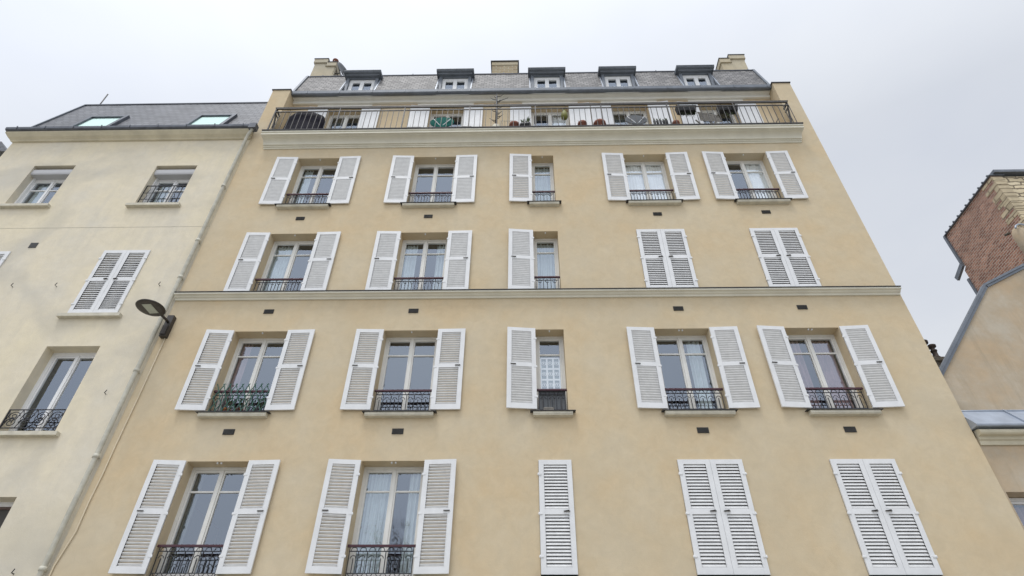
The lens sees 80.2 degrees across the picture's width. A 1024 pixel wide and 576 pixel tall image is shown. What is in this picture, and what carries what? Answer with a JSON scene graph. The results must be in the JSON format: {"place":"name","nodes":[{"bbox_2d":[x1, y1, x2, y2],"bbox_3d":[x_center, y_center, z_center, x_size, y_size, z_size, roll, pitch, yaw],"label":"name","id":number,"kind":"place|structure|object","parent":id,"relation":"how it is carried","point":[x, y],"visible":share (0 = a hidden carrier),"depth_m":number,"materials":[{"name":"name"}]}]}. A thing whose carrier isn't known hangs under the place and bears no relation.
{"place":"outdoors","nodes":[
{"label":"outdoors","id":0,"kind":"place"},
{"bbox_2d":[222,397,232,410],"bbox_3d":[-5.479,2.299,11.716,0.161,0.411,0.159,-24,-46,26],"label":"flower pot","id":1,"kind":"object","parent":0,"point":[230,402],"visible":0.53,"depth_m":11.73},
{"bbox_2d":[255,397,265,409],"bbox_3d":[-4.875,2.299,11.706,0.170,0.406,0.160,27,-47,-28],"label":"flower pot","id":2,"kind":"object","parent":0,"point":[260,404],"visible":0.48,"depth_m":11.72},
{"bbox_2d":[0,0,1023,356],"label":"sky","id":3,"kind":"structure","parent":0,"point":[912,104],"materials":[{"name":"white"}]},
{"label":"pavement","id":4,"kind":"structure","parent":0,"visible":0},
{"bbox_2d":[0,102,267,575],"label":"apartment building","id":5,"kind":"structure","parent":4,"relation":"on","point":[108,212],"depth_m":14.08,"materials":[{"name":"beige paint"}]},
{"bbox_2d":[0,502,13,527],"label":"window","id":6,"kind":"structure","parent":5,"relation":"in","point":[5,507],"depth_m":10.66,"materials":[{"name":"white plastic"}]},
{"bbox_2d":[14,169,72,202],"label":"window","id":7,"kind":"structure","parent":5,"relation":"in","point":[52,177],"depth_m":16.32,"materials":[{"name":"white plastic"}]},
{"bbox_2d":[8,353,95,430],"bbox_3d":[-9.064,2.121,12.158,1.120,1.940,0.074,0,-40,1],"label":"window","id":8,"kind":"structure","parent":5,"relation":"in","point":[77,357],"depth_m":12.30,"materials":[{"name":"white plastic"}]},
{"bbox_2d":[81,258,141,309],"bbox_3d":[-9.038,0.023,13.920,1.100,1.900,0.074,0,-40,1],"label":"window","id":9,"kind":"structure","parent":5,"relation":"in","point":[98,284],"depth_m":14.02,"materials":[{"name":"white wood"}]},
{"bbox_2d":[143,169,194,202],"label":"window","id":10,"kind":"structure","parent":5,"relation":"in","point":[182,176],"depth_m":16.23,"materials":[{"name":"white plastic"}]},
{"bbox_2d":[48,54,1023,575],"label":"apartment building","id":11,"kind":"structure","parent":4,"relation":"on","point":[396,300],"depth_m":12.26,"materials":[{"name":"paint"}]},
{"bbox_2d":[49,338,165,575],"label":"electric cable","id":12,"kind":"object","parent":11,"relation":"attached to","point":[107,462],"visible":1,"depth_m":10.83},
{"bbox_2d":[135,299,176,338],"bbox_3d":[-7.361,0.566,12.460,0.568,0.530,0.883,0,-40,1],"label":"street lamp","id":13,"kind":"object","parent":11,"relation":"attached to","point":[149,307],"visible":1,"depth_m":12.47,"materials":[{"name":"metal"}]},
{"bbox_2d":[155,462,246,575],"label":"window","id":14,"kind":"structure","parent":11,"relation":"in","point":[222,471],"depth_m":10.60,"materials":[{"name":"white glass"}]},
{"bbox_2d":[208,383,269,410],"bbox_3d":[-5.212,2.108,11.687,1.115,0.627,0.014,0,-40,1],"label":"railing","id":15,"kind":"object","parent":11,"relation":"attached to","point":[239,396],"visible":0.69,"depth_m":11.68,"materials":[{"name":"black metal"}]},
{"bbox_2d":[215,332,285,410],"bbox_3d":[-5.227,1.762,12.242,1.131,1.894,0.344,-4,-40,5],"label":"window","id":16,"kind":"structure","parent":11,"relation":"in","point":[243,357],"depth_m":12.58,"materials":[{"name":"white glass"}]},
{"bbox_2d":[257,235,314,290],"bbox_3d":[-5.202,-0.432,14.108,1.130,1.894,0.381,0,-40,1],"label":"window","id":17,"kind":"structure","parent":11,"relation":"in","point":[280,262],"depth_m":14.43,"materials":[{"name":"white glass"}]},
{"bbox_2d":[283,112,324,128],"bbox_3d":[-5.918,-4.597,17.331,1.127,1.158,0.359,0,-40,1],"label":"covered barbecue","id":18,"kind":"object","parent":11,"relation":"on","point":[306,121],"visible":0.56,"depth_m":17.25,"materials":[{"name":"black fabric"}]},
{"bbox_2d":[289,159,336,202],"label":"window","id":19,"kind":"structure","parent":11,"relation":"in","point":[308,175],"depth_m":16.31,"materials":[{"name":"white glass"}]},
{"bbox_2d":[334,62,346,74],"bbox_3d":[-6.077,-7.868,21.994,0.612,0.711,0.498,19,-43,-21],"label":"satellite dish","id":20,"kind":"object","parent":11,"relation":"attached to","point":[341,67],"visible":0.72,"depth_m":21.99,"materials":[{"name":"grey metal"}]},
{"bbox_2d":[326,115,359,127],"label":"window","id":21,"kind":"structure","parent":11,"relation":"in","point":[344,122],"depth_m":18.72,"materials":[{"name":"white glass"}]},
{"bbox_2d":[346,462,423,575],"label":"window","id":22,"kind":"structure","parent":11,"relation":"in","point":[376,527],"depth_m":10.52,"materials":[{"name":"white glass"}]},
{"bbox_2d":[374,331,436,409],"bbox_3d":[-2.091,1.719,12.162,1.130,1.894,0.290,0,-40,1],"label":"window","id":23,"kind":"structure","parent":11,"relation":"in","point":[412,340],"depth_m":12.50,"materials":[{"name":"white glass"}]},
{"bbox_2d":[395,233,447,289],"bbox_3d":[-2.072,-0.457,14.050,1.130,1.894,0.383,0,-40,1],"label":"window","id":24,"kind":"structure","parent":11,"relation":"in","point":[408,256],"depth_m":14.35,"materials":[{"name":"white glass"}]},
{"bbox_2d":[410,158,454,201],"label":"window","id":25,"kind":"structure","parent":11,"relation":"in","point":[425,166],"depth_m":16.26,"materials":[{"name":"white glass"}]},
{"bbox_2d":[430,117,453,126],"bbox_3d":[-1.990,-4.552,17.230,0.680,1.022,0.253,0,-40,1],"label":"bistro table","id":26,"kind":"object","parent":11,"relation":"on","point":[442,122],"visible":0.63,"depth_m":17.27,"materials":[{"name":"paint"}]},
{"bbox_2d":[430,114,462,126],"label":"window","id":27,"kind":"structure","parent":11,"relation":"in","point":[433,116],"depth_m":18.67,"materials":[{"name":"white glass"}]},
{"bbox_2d":[489,94,506,125],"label":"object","id":28,"kind":"object","parent":11,"relation":"on","point":[496,113],"visible":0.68,"depth_m":17.37,"materials":[{"name":"plant"}]},
{"bbox_2d":[509,121,519,125],"bbox_3d":[0.073,-4.452,16.930,0.306,0.494,0.287,0,-40,1],"label":"flower pot","id":29,"kind":"object","parent":11,"relation":"on","point":[516,123],"visible":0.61,"depth_m":16.89,"materials":[{"name":"ceramic"}]},
{"bbox_2d":[525,116,530,125],"bbox_3d":[0.441,-4.572,17.021,0.189,0.799,0.176,0,-40,1],"label":"flower pot","id":30,"kind":"object","parent":11,"relation":"on","point":[527,123],"visible":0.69,"depth_m":16.96,"materials":[{"name":"plastic"}]},
{"bbox_2d":[531,156,554,200],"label":"window","id":31,"kind":"structure","parent":11,"relation":"in","point":[542,179],"depth_m":16.14,"materials":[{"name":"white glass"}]},
{"bbox_2d":[533,232,559,287],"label":"window","id":32,"kind":"structure","parent":11,"relation":"in","point":[546,262],"depth_m":14.27,"materials":[{"name":"white glass"}]},
{"bbox_2d":[531,112,568,125],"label":"window","id":33,"kind":"structure","parent":11,"relation":"in","point":[556,120],"depth_m":18.57,"materials":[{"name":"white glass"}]},
{"bbox_2d":[536,330,566,409],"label":"window","id":34,"kind":"structure","parent":11,"relation":"in","point":[550,372],"depth_m":12.34,"materials":[{"name":"white glass"}]},
{"bbox_2d":[538,391,565,408],"bbox_3d":[0.768,2.172,11.583,0.520,0.460,0.022,0,-40,1],"label":"guard board","id":35,"kind":"object","parent":11,"relation":"on","point":[548,403],"visible":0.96,"depth_m":11.60,"materials":[{"name":"grey metal"}]},
{"bbox_2d":[538,466,576,575],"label":"window","id":36,"kind":"structure","parent":11,"relation":"in","point":[538,466],"depth_m":10.39,"materials":[{"name":"white wood"}]},
{"bbox_2d":[561,106,567,119],"bbox_3d":[1.476,-4.952,17.183,0.200,0.582,0.200,0,-40,1],"label":"lantern","id":37,"kind":"object","parent":11,"relation":"hanging from","point":[564,113],"visible":0.98,"depth_m":17.02,"materials":[{"name":"metal"}]},
{"bbox_2d":[578,120,585,124],"bbox_3d":[1.965,-4.484,16.908,0.269,0.538,0.265,0,-40,1],"label":"flower pot","id":38,"kind":"object","parent":11,"relation":"on","point":[583,122],"visible":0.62,"depth_m":16.86,"materials":[{"name":"ceramic"}]},
{"bbox_2d":[593,119,605,124],"bbox_3d":[2.445,-4.460,16.876,0.358,0.464,0.353,0,-40,1],"label":"flower pot","id":39,"kind":"object","parent":11,"relation":"on","point":[600,122],"visible":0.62,"depth_m":16.81,"materials":[{"name":"ceramic"}]},
{"bbox_2d":[612,111,647,124],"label":"window","id":40,"kind":"structure","parent":11,"relation":"in","point":[622,119],"depth_m":18.57,"materials":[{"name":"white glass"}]},
{"bbox_2d":[625,115,646,123],"bbox_3d":[3.509,-4.584,17.118,0.620,0.993,0.246,0,-40,1],"label":"bistro table","id":41,"kind":"object","parent":11,"relation":"on","point":[633,119],"visible":0.59,"depth_m":17.18,"materials":[{"name":"white paint"}]},
{"bbox_2d":[624,155,671,199],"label":"window","id":42,"kind":"structure","parent":11,"relation":"in","point":[645,177],"depth_m":16.08,"materials":[{"name":"white glass"}]},
{"bbox_2d":[637,238,692,284],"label":"window","id":43,"kind":"structure","parent":11,"relation":"in","point":[637,238],"depth_m":14.08,"materials":[{"name":"white wood"}]},
{"bbox_2d":[675,105,695,116],"bbox_3d":[4.947,-5.033,17.242,0.580,0.465,0.215,0,-40,1],"label":"trough planter","id":44,"kind":"object","parent":11,"relation":"hanging from","point":[687,111],"visible":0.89,"depth_m":17.21,"materials":[{"name":"black plastic"}]},
{"bbox_2d":[655,329,722,408],"bbox_3d":[3.479,1.704,12.092,1.130,1.894,0.383,0,-40,1],"label":"window","id":45,"kind":"structure","parent":11,"relation":"in","point":[694,353],"depth_m":12.33,"materials":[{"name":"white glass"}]},
{"bbox_2d":[695,112,721,123],"bbox_3d":[5.554,-4.565,17.098,0.595,0.966,0.341,0,-40,1],"label":"slatted chair","id":46,"kind":"object","parent":11,"relation":"on","point":[711,116],"visible":0.66,"depth_m":17.10,"materials":[{"name":"grey wood"}]},
{"bbox_2d":[700,110,736,122],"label":"window","id":47,"kind":"structure","parent":11,"relation":"in","point":[703,111],"depth_m":18.51,"materials":[{"name":"white glass"}]},
{"bbox_2d":[678,467,763,575],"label":"window","id":48,"kind":"structure","parent":11,"relation":"in","point":[684,467],"depth_m":10.30,"materials":[{"name":"white wood"}]},
{"bbox_2d":[716,104,739,119],"bbox_3d":[6.117,-4.962,17.152,0.580,0.674,0.217,0,-40,1],"label":"trough planter","id":49,"kind":"object","parent":11,"relation":"hanging from","point":[726,110],"visible":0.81,"depth_m":17.18,"materials":[{"name":"black plastic"}]},
{"bbox_2d":[726,154,776,197],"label":"window","id":50,"kind":"structure","parent":11,"relation":"in","point":[755,175],"depth_m":16.05,"materials":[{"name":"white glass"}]},
{"bbox_2d":[751,237,812,283],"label":"window","id":51,"kind":"structure","parent":11,"relation":"in","point":[751,237],"depth_m":14.02,"materials":[{"name":"white wood"}]},
{"bbox_2d":[787,329,862,407],"bbox_3d":[6.126,1.682,12.041,1.125,1.894,0.382,0,-40,1],"label":"window","id":52,"kind":"structure","parent":11,"relation":"in","point":[824,363],"depth_m":12.26,"materials":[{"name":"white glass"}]},
{"bbox_2d":[831,466,931,575],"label":"window","id":53,"kind":"structure","parent":11,"relation":"in","point":[871,466],"depth_m":10.23,"materials":[{"name":"white wood"}]},
{"bbox_3d":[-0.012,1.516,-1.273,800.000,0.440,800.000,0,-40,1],"label":"ground","id":54,"kind":"structure","parent":0,"visible":0},
{"bbox_2d":[0,141,6,156],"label":"neighbour house","id":55,"kind":"structure","parent":54,"relation":"on","point":[3,148],"depth_m":19.98,"materials":[{"name":"beige paint"}]},
{"bbox_2d":[924,339,943,366],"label":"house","id":56,"kind":"structure","parent":54,"relation":"on","point":[938,359],"depth_m":23.78,"materials":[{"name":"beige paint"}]},
{"bbox_2d":[939,263,1023,528],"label":"townhouse","id":57,"kind":"structure","parent":54,"relation":"on","point":[981,367],"depth_m":11.92,"materials":[{"name":"beige plaster"},{"name":"red-brown clay roof tiles"},{"name":"grey zinc"}]},
{"bbox_2d":[1009,498,1023,525],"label":"window","id":58,"kind":"structure","parent":57,"relation":"in","point":[1015,501],"depth_m":10.43,"materials":[{"name":"white plastic"}]},
{"bbox_2d":[943,169,1023,294],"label":"brick house","id":59,"kind":"structure","parent":54,"relation":"on","point":[983,248],"depth_m":23.45,"materials":[{"name":"brick"}]},
{"bbox_2d":[1004,223,1023,252],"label":"vent cowl","id":60,"kind":"object","parent":59,"relation":"attached to","point":[1017,233],"visible":1,"depth_m":21.53,"materials":[{"name":"beige paint"}]}
]}

